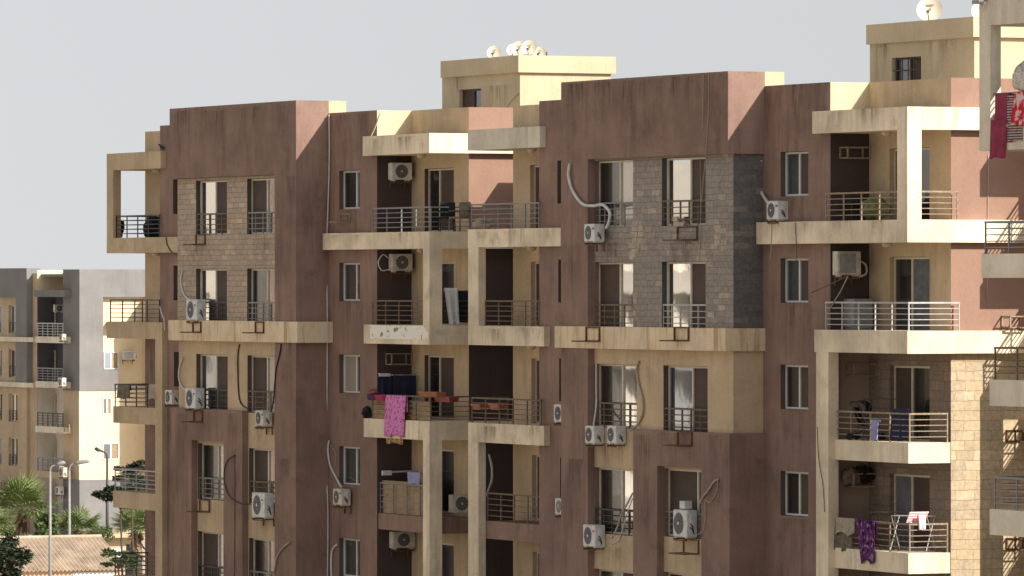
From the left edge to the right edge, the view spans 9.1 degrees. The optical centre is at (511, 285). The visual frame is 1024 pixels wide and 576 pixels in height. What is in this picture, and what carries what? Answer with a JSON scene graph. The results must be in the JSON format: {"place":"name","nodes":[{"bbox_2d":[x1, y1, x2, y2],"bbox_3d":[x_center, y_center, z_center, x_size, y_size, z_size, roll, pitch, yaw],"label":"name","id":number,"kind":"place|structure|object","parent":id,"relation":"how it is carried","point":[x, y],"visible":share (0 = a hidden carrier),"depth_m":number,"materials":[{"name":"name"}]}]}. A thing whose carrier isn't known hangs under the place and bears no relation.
{"place":"outdoors","nodes":[
{"label":"outdoors","id":0,"kind":"place"},
{"bbox_2d":[0,268,144,534],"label":"apartment block","id":1,"kind":"structure","parent":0,"point":[39,408],"depth_m":426.18,"materials":[{"name":"grey paint"}]},
{"bbox_2d":[9,393,17,421],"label":"window","id":2,"kind":"structure","parent":1,"relation":"in","point":[14,397],"depth_m":435.24,"materials":[{"name":"glass"}]},
{"bbox_2d":[9,438,17,465],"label":"window","id":3,"kind":"structure","parent":1,"relation":"in","point":[14,441],"depth_m":435.24,"materials":[{"name":"glass"}]},
{"bbox_2d":[102,443,118,459],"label":"window","id":4,"kind":"structure","parent":1,"relation":"in","point":[112,449],"depth_m":424.95,"materials":[{"name":"grey glass"}]},
{"bbox_2d":[103,352,118,368],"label":"window","id":5,"kind":"structure","parent":1,"relation":"in","point":[110,359],"depth_m":425.41,"materials":[{"name":"grey glass"}]},
{"bbox_2d":[14,530,144,573],"bbox_3d":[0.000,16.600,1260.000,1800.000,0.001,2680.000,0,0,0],"label":"ground","id":6,"kind":"structure","parent":0,"point":[143,550],"depth_m":407.62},
{"bbox_2d":[0,529,33,575],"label":"tree","id":7,"kind":"object","parent":6,"relation":"on","point":[11,552],"visible":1,"depth_m":249.71,"materials":[{"name":"green plant"}]},
{"bbox_2d":[0,471,60,535],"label":"fan palm","id":8,"kind":"object","parent":6,"relation":"on","point":[21,490],"visible":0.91,"depth_m":334.50,"materials":[{"name":"green plant"}]},
{"bbox_2d":[31,511,62,535],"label":"bush","id":9,"kind":"object","parent":6,"relation":"on","point":[43,522],"visible":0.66,"depth_m":321.83,"materials":[{"name":"green plant"}]},
{"bbox_2d":[48,460,65,575],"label":"street lamp","id":10,"kind":"object","parent":6,"relation":"on","point":[61,463],"visible":1,"depth_m":289.95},
{"bbox_2d":[0,534,126,575],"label":"tiled hut","id":11,"kind":"object","parent":6,"relation":"on","point":[76,555],"visible":0.67,"depth_m":300.31,"materials":[{"name":"tile"}]},
{"bbox_2d":[68,459,89,534],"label":"street lamp","id":12,"kind":"object","parent":6,"relation":"on","point":[78,462],"visible":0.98,"depth_m":317.94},
{"bbox_2d":[57,502,107,538],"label":"fan palm","id":13,"kind":"object","parent":6,"relation":"on","point":[85,523],"visible":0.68,"depth_m":331.69,"materials":[{"name":"green plant"}]},
{"bbox_2d":[90,480,144,574],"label":"tree","id":14,"kind":"object","parent":6,"relation":"on","point":[105,494],"visible":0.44,"depth_m":261.94,"materials":[{"name":"green plant"}]},
{"bbox_2d":[99,547,139,574],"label":"tree","id":15,"kind":"object","parent":6,"relation":"on","point":[107,552],"visible":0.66,"depth_m":261.82,"materials":[{"name":"green plant"}]},
{"bbox_2d":[108,508,144,574],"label":"fan palm","id":16,"kind":"object","parent":6,"relation":"on","point":[138,517],"visible":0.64,"depth_m":329.69,"materials":[{"name":"green plant"}]},
{"bbox_2d":[112,459,144,574],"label":"tree","id":17,"kind":"object","parent":6,"relation":"on","point":[139,463],"visible":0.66,"depth_m":265.99,"materials":[{"name":"green plant"}]},
{"bbox_2d":[107,55,615,575],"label":"apartment block","id":18,"kind":"structure","parent":6,"relation":"on","point":[249,191],"depth_m":209.85,"materials":[{"name":"brown paint"}]},
{"bbox_2d":[143,216,158,236],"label":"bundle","id":19,"kind":"object","parent":18,"relation":"on","point":[154,232],"visible":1,"depth_m":225.02,"materials":[{"name":"black fabric"}]},
{"bbox_2d":[165,390,178,407],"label":"air conditioner","id":20,"kind":"object","parent":18,"relation":"attached to","point":[171,398],"visible":0.94,"depth_m":221.86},
{"bbox_2d":[185,388,203,411],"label":"air conditioner","id":21,"kind":"object","parent":18,"relation":"attached to","point":[194,399],"visible":1,"depth_m":217.26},
{"bbox_2d":[186,299,205,322],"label":"air conditioner","id":22,"kind":"object","parent":18,"relation":"attached to","point":[196,309],"visible":1,"depth_m":217.17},
{"bbox_2d":[199,443,222,499],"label":"window","id":23,"kind":"structure","parent":18,"relation":"in","point":[212,454],"depth_m":217.20,"materials":[{"name":"glass"}]},
{"bbox_2d":[199,531,222,575],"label":"window","id":24,"kind":"structure","parent":18,"relation":"in","point":[212,543],"depth_m":217.31,"materials":[{"name":"glass"}]},
{"bbox_2d":[197,180,226,234],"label":"window","id":25,"kind":"structure","parent":18,"relation":"in","point":[213,194],"depth_m":217.15,"materials":[{"name":"glass"}]},
{"bbox_2d":[200,269,226,320],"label":"window","id":26,"kind":"structure","parent":18,"relation":"in","point":[213,282],"depth_m":217.04,"materials":[{"name":"glass"}]},
{"bbox_2d":[201,354,227,409],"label":"window","id":27,"kind":"structure","parent":18,"relation":"in","point":[214,368],"depth_m":217.04,"materials":[{"name":"glass"}]},
{"bbox_2d":[248,178,274,233],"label":"window","id":28,"kind":"structure","parent":18,"relation":"in","point":[263,190],"depth_m":213.21,"materials":[{"name":"glass"}]},
{"bbox_2d":[248,269,274,320],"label":"window","id":29,"kind":"structure","parent":18,"relation":"in","point":[263,280],"depth_m":213.21,"materials":[{"name":"glass"}]},
{"bbox_2d":[248,356,274,412],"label":"window","id":30,"kind":"structure","parent":18,"relation":"in","point":[263,367],"depth_m":213.21,"materials":[{"name":"glass"}]},
{"bbox_2d":[250,448,274,503],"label":"window","id":31,"kind":"structure","parent":18,"relation":"in","point":[263,459],"depth_m":213.16,"materials":[{"name":"glass"}]},
{"bbox_2d":[250,538,274,575],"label":"window","id":32,"kind":"structure","parent":18,"relation":"in","point":[263,549],"depth_m":213.21,"materials":[{"name":"glass"}]},
{"bbox_2d":[252,492,274,526],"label":"air conditioner","id":33,"kind":"object","parent":18,"relation":"attached to","point":[263,506],"visible":1,"depth_m":211.72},
{"bbox_2d":[255,410,272,434],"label":"air conditioner","id":34,"kind":"object","parent":18,"relation":"attached to","point":[263,419],"visible":1,"depth_m":211.79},
{"bbox_2d":[326,115,329,575],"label":"drainpipe","id":35,"kind":"object","parent":18,"relation":"attached to","point":[327,346],"visible":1,"depth_m":210.04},
{"bbox_2d":[333,488,350,513],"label":"air conditioner","id":36,"kind":"object","parent":18,"relation":"attached to","point":[341,497],"visible":1,"depth_m":208.31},
{"bbox_2d":[344,171,359,208],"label":"window","id":37,"kind":"structure","parent":18,"relation":"in","point":[351,178],"depth_m":208.83,"materials":[{"name":"white"}]},
{"bbox_2d":[344,263,359,300],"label":"window","id":38,"kind":"structure","parent":18,"relation":"in","point":[351,270],"depth_m":208.83,"materials":[{"name":"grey glass"}]},
{"bbox_2d":[344,355,359,392],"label":"window","id":39,"kind":"structure","parent":18,"relation":"in","point":[351,362],"depth_m":208.83,"materials":[{"name":"grey glass"}]},
{"bbox_2d":[344,446,359,484],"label":"window","id":40,"kind":"structure","parent":18,"relation":"in","point":[351,454],"depth_m":208.83,"materials":[{"name":"grey glass"}]},
{"bbox_2d":[344,538,359,575],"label":"window","id":41,"kind":"structure","parent":18,"relation":"in","point":[351,546],"depth_m":208.88,"materials":[{"name":"grey glass"}]},
{"bbox_2d":[384,395,407,437],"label":"towel","id":42,"kind":"object","parent":18,"relation":"hanging from","point":[396,407],"visible":1,"depth_m":204.45,"materials":[{"name":"fabric"}]},
{"bbox_2d":[378,254,413,279],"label":"air conditioner","id":43,"kind":"object","parent":18,"relation":"attached to","point":[401,262],"visible":1,"depth_m":206.47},
{"bbox_2d":[378,373,418,376],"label":"airer","id":44,"kind":"object","parent":18,"relation":"attached to","point":[384,374],"visible":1,"depth_m":206.01,"materials":[{"name":"white metal"}]},
{"bbox_2d":[377,374,391,394],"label":"laundry","id":45,"kind":"object","parent":44,"relation":"hanging from","point":[384,384],"visible":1,"depth_m":206.06,"materials":[{"name":"blue fabric"}]},
{"bbox_2d":[392,374,415,395],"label":"laundry","id":46,"kind":"object","parent":44,"relation":"hanging from","point":[404,384],"visible":0.96,"depth_m":206.31,"materials":[{"name":"blue fabric"}]},
{"bbox_2d":[388,157,412,188],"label":"air conditioner","id":47,"kind":"object","parent":18,"relation":"attached to","point":[400,171],"visible":1,"depth_m":206.48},
{"bbox_2d":[374,400,429,420],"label":"reed screen","id":48,"kind":"object","parent":18,"relation":"on","point":[420,417],"visible":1,"depth_m":203.84,"materials":[{"name":"wicker"}]},
{"bbox_2d":[389,531,415,556],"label":"air conditioner","id":49,"kind":"object","parent":18,"relation":"attached to","point":[401,539],"visible":0.98,"depth_m":206.51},
{"bbox_2d":[382,480,422,515],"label":"reed screen","id":50,"kind":"object","parent":18,"relation":"on","point":[400,506],"visible":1,"depth_m":205.31,"materials":[{"name":"wicker"}]},
{"bbox_2d":[428,168,453,231],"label":"balcony door","id":51,"kind":"structure","parent":18,"relation":"in","point":[440,181],"depth_m":205.39,"materials":[{"name":"glass"}]},
{"bbox_2d":[428,355,453,419],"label":"balcony door","id":52,"kind":"structure","parent":18,"relation":"in","point":[440,368],"depth_m":205.39,"materials":[{"name":"glass"}]},
{"bbox_2d":[438,202,455,231],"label":"chair","id":53,"kind":"object","parent":18,"relation":"on","point":[445,213],"visible":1,"depth_m":202.49,"materials":[{"name":"plastic"}]},
{"bbox_2d":[442,262,453,324],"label":"balcony door","id":54,"kind":"structure","parent":18,"relation":"in","point":[447,267],"depth_m":205.04,"materials":[{"name":"glass"}]},
{"bbox_2d":[442,449,453,513],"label":"balcony door","id":55,"kind":"structure","parent":18,"relation":"in","point":[447,455],"depth_m":204.94,"materials":[{"name":"glass"}]},
{"bbox_2d":[442,543,453,575],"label":"balcony door","id":56,"kind":"structure","parent":18,"relation":"in","point":[447,549],"depth_m":204.89,"materials":[{"name":"glass"}]},
{"bbox_2d":[443,288,459,324],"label":"trousers","id":57,"kind":"object","parent":18,"relation":"hanging from","point":[452,301],"visible":1,"depth_m":202.48,"materials":[{"name":"white fabric"}]},
{"bbox_2d":[449,494,467,513],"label":"air conditioner","id":58,"kind":"object","parent":18,"relation":"attached to","point":[458,503],"visible":0.84,"depth_m":202.86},
{"bbox_2d":[448,202,470,230],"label":"chair","id":59,"kind":"object","parent":18,"relation":"on","point":[464,210],"visible":0.94,"depth_m":201.56,"materials":[{"name":"brown fabric"}]},
{"bbox_2d":[458,291,467,322],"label":"laundry","id":60,"kind":"object","parent":18,"relation":"hanging from","point":[462,295],"visible":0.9,"depth_m":202.88,"materials":[{"name":"black fabric"}]},
{"bbox_2d":[463,89,480,106],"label":"window","id":61,"kind":"structure","parent":18,"relation":"in","point":[471,97],"depth_m":208.88,"materials":[{"name":"black"}]},
{"bbox_2d":[521,40,536,54],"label":"satellite dish","id":62,"kind":"object","parent":18,"relation":"on","point":[528,47],"visible":1,"depth_m":206.94,"materials":[{"name":"metal"}]},
{"bbox_2d":[468,17,1023,575],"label":"apartment block","id":63,"kind":"structure","parent":6,"relation":"on","point":[752,387],"depth_m":181.37,"materials":[{"name":"brown paint"}]},
{"bbox_2d":[534,165,538,227],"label":"balcony door","id":64,"kind":"structure","parent":63,"relation":"in","point":[536,167],"depth_m":198.78,"materials":[{"name":"glass"}]},
{"bbox_2d":[535,262,538,325],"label":"balcony door","id":65,"kind":"structure","parent":63,"relation":"in","point":[536,263],"depth_m":198.78,"materials":[{"name":"metal"}]},
{"bbox_2d":[535,359,538,422],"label":"balcony door","id":66,"kind":"structure","parent":63,"relation":"in","point":[536,360],"depth_m":198.73,"materials":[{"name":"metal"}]},
{"bbox_2d":[536,455,538,518],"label":"balcony door","id":67,"kind":"structure","parent":63,"relation":"in","point":[537,456],"depth_m":198.68,"materials":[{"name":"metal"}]},
{"bbox_2d":[567,163,611,228],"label":"hose","id":68,"kind":"object","parent":63,"relation":"attached to","point":[606,207],"visible":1,"depth_m":189.41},
{"bbox_2d":[583,524,604,550],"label":"air conditioner","id":69,"kind":"object","parent":63,"relation":"attached to","point":[593,537],"visible":1,"depth_m":188.89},
{"bbox_2d":[584,224,604,251],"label":"air conditioner","id":70,"kind":"object","parent":63,"relation":"attached to","point":[593,234],"visible":1,"depth_m":188.55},
{"bbox_2d":[585,426,603,446],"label":"air conditioner","id":71,"kind":"object","parent":63,"relation":"attached to","point":[594,436],"visible":1,"depth_m":188.93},
{"bbox_2d":[595,160,632,226],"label":"window","id":72,"kind":"structure","parent":63,"relation":"in","point":[615,177],"depth_m":188.57,"materials":[{"name":"glass"}]},
{"bbox_2d":[595,262,632,326],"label":"window","id":73,"kind":"structure","parent":63,"relation":"in","point":[615,304],"depth_m":188.66,"materials":[{"name":"glass"}]},
{"bbox_2d":[595,467,632,534],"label":"window","id":74,"kind":"structure","parent":63,"relation":"in","point":[615,485],"depth_m":188.71,"materials":[{"name":"glass"}]},
{"bbox_2d":[595,364,636,427],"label":"window","id":75,"kind":"structure","parent":63,"relation":"in","point":[617,403],"depth_m":188.52,"materials":[{"name":"glass"}]},
{"bbox_2d":[599,569,632,575],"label":"window","id":76,"kind":"structure","parent":63,"relation":"in","point":[602,572],"depth_m":188.78,"materials":[{"name":"metal"}]},
{"bbox_2d":[607,426,625,446],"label":"air conditioner","id":77,"kind":"object","parent":63,"relation":"attached to","point":[616,435],"visible":1,"depth_m":187.58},
{"bbox_2d":[665,469,700,537],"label":"window","id":78,"kind":"structure","parent":63,"relation":"in","point":[684,484],"depth_m":184.56,"materials":[{"name":"glass"}]},
{"bbox_2d":[663,157,705,225],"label":"window","id":79,"kind":"structure","parent":63,"relation":"in","point":[683,174],"depth_m":184.43,"materials":[{"name":"glass"}]},
{"bbox_2d":[663,262,705,327],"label":"window","id":80,"kind":"structure","parent":63,"relation":"in","point":[686,281],"depth_m":184.43,"materials":[{"name":"glass"}]},
{"bbox_2d":[673,509,696,540],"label":"air conditioner","id":81,"kind":"object","parent":63,"relation":"attached to","point":[685,523],"visible":1,"depth_m":183.47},
{"bbox_2d":[664,366,707,431],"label":"window","id":82,"kind":"structure","parent":63,"relation":"in","point":[687,408],"depth_m":184.34,"materials":[{"name":"glass"}]},
{"bbox_2d":[767,201,787,223],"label":"air conditioner","id":83,"kind":"object","parent":63,"relation":"attached to","point":[777,211],"visible":1,"depth_m":180.32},
{"bbox_2d":[785,151,807,195],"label":"window","id":84,"kind":"structure","parent":63,"relation":"in","point":[796,163],"depth_m":180.24,"materials":[{"name":"grey glass"}]},
{"bbox_2d":[785,258,807,302],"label":"window","id":85,"kind":"structure","parent":63,"relation":"in","point":[796,278],"depth_m":180.24,"materials":[{"name":"grey glass"}]},
{"bbox_2d":[785,365,807,409],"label":"window","id":86,"kind":"structure","parent":63,"relation":"in","point":[796,376],"depth_m":180.24,"materials":[{"name":"black"}]},
{"bbox_2d":[785,471,807,515],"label":"window","id":87,"kind":"structure","parent":63,"relation":"in","point":[796,483],"depth_m":180.24,"materials":[{"name":"black"}]},
{"bbox_2d":[834,530,854,550],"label":"rug","id":88,"kind":"object","parent":63,"relation":"hanging from","point":[842,541],"visible":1,"depth_m":177.08,"materials":[{"name":"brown fabric"}]},
{"bbox_2d":[835,517,856,535],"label":"blanket","id":89,"kind":"object","parent":63,"relation":"hanging from","point":[846,526],"visible":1,"depth_m":176.95,"materials":[{"name":"beige fabric"}]},
{"bbox_2d":[833,251,867,285],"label":"air conditioner","id":90,"kind":"object","parent":63,"relation":"attached to","point":[847,262],"visible":1,"depth_m":177.75,"materials":[{"name":"metal"}]},
{"bbox_2d":[839,147,870,158],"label":"bracket","id":91,"kind":"object","parent":63,"relation":"attached to","point":[862,157],"visible":1,"depth_m":177.91,"materials":[{"name":"metal"}]},
{"bbox_2d":[844,299,872,329],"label":"cabinet","id":92,"kind":"object","parent":63,"relation":"on","point":[848,307],"visible":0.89,"depth_m":177.78,"materials":[{"name":"metal"}]},
{"bbox_2d":[845,473,877,486],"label":"bracket","id":93,"kind":"object","parent":63,"relation":"attached to","point":[854,485],"visible":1,"depth_m":177.94,"materials":[{"name":"brown metal"}]},
{"bbox_2d":[841,466,860,485],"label":"tarp","id":94,"kind":"object","parent":93,"relation":"on","point":[847,477],"visible":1,"depth_m":177.80,"materials":[{"name":"brown fabric"}]},
{"bbox_2d":[855,465,874,483],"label":"tarp","id":95,"kind":"object","parent":93,"relation":"on","point":[865,478],"visible":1,"depth_m":178.00,"materials":[{"name":"black fabric"}]},
{"bbox_2d":[846,400,885,439],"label":"stroller","id":96,"kind":"object","parent":63,"relation":"on","point":[850,436],"visible":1,"depth_m":176.82,"materials":[{"name":"black fabric"}]},
{"bbox_2d":[856,520,876,563],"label":"rug","id":97,"kind":"object","parent":63,"relation":"hanging from","point":[867,531],"visible":1,"depth_m":175.73,"materials":[{"name":"fabric"}]},
{"bbox_2d":[859,197,891,219],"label":"plant","id":98,"kind":"object","parent":63,"relation":"on","point":[875,207],"visible":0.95,"depth_m":176.44,"materials":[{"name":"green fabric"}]},
{"bbox_2d":[889,408,910,440],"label":"cloth","id":99,"kind":"object","parent":63,"relation":"on","point":[900,433],"visible":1,"depth_m":174.28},
{"bbox_2d":[895,56,920,80],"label":"window","id":100,"kind":"structure","parent":63,"relation":"in","point":[911,59],"depth_m":181.79,"materials":[{"name":"black"}]},
{"bbox_2d":[894,148,929,219],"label":"balcony door","id":101,"kind":"structure","parent":63,"relation":"in","point":[925,151],"depth_m":175.98,"materials":[{"name":"glass"}]},
{"bbox_2d":[894,257,929,329],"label":"balcony door","id":102,"kind":"structure","parent":63,"relation":"in","point":[911,274],"depth_m":176.50,"materials":[{"name":"glass"}]},
{"bbox_2d":[894,366,929,440],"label":"balcony door","id":103,"kind":"structure","parent":63,"relation":"in","point":[911,383],"depth_m":176.41,"materials":[{"name":"glass"}]},
{"bbox_2d":[894,474,929,549],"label":"balcony door","id":104,"kind":"structure","parent":63,"relation":"in","point":[911,492],"depth_m":176.54,"materials":[{"name":"glass"}]},
{"bbox_2d":[889,515,936,552],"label":"drying rack","id":105,"kind":"object","parent":63,"relation":"on","point":[926,550],"visible":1,"depth_m":174.81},
{"bbox_2d":[917,0,942,19],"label":"satellite dish","id":106,"kind":"object","parent":63,"relation":"on","point":[929,9],"visible":0.95,"depth_m":183.26,"materials":[{"name":"metal"}]},
{"bbox_2d":[972,0,1023,536],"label":"apartment block","id":107,"kind":"structure","parent":6,"relation":"on","point":[995,16],"depth_m":149.33,"materials":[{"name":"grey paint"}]},
{"bbox_2d":[990,120,1006,158],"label":"rug","id":108,"kind":"object","parent":107,"relation":"hanging from","point":[998,131],"visible":1,"depth_m":149.10,"materials":[{"name":"fabric"}]},
{"bbox_2d":[994,93,1011,124],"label":"rug","id":109,"kind":"object","parent":107,"relation":"hanging from","point":[1000,106],"visible":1,"depth_m":149.06,"materials":[{"name":"fabric"}]},
{"bbox_2d":[1007,94,1023,142],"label":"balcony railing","id":110,"kind":"object","parent":107,"relation":"hanging from","point":[1014,132],"visible":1,"depth_m":148.58,"materials":[{"name":"metal"}]},
{"bbox_2d":[1010,91,1023,125],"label":"cloth","id":111,"kind":"object","parent":107,"relation":"hanging from","point":[1017,116],"visible":1,"depth_m":148.19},
{"bbox_2d":[1012,61,1023,90],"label":"satellite dish","id":112,"kind":"object","parent":107,"relation":"on","point":[1018,79],"visible":1,"depth_m":148.33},
{"bbox_2d":[82,529,144,574],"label":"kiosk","id":113,"kind":"object","parent":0,"point":[115,543],"visible":0.13,"depth_m":344.48,"materials":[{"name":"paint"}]},
{"bbox_2d":[0,0,973,269],"label":"sky","id":114,"kind":"structure","parent":0,"point":[82,82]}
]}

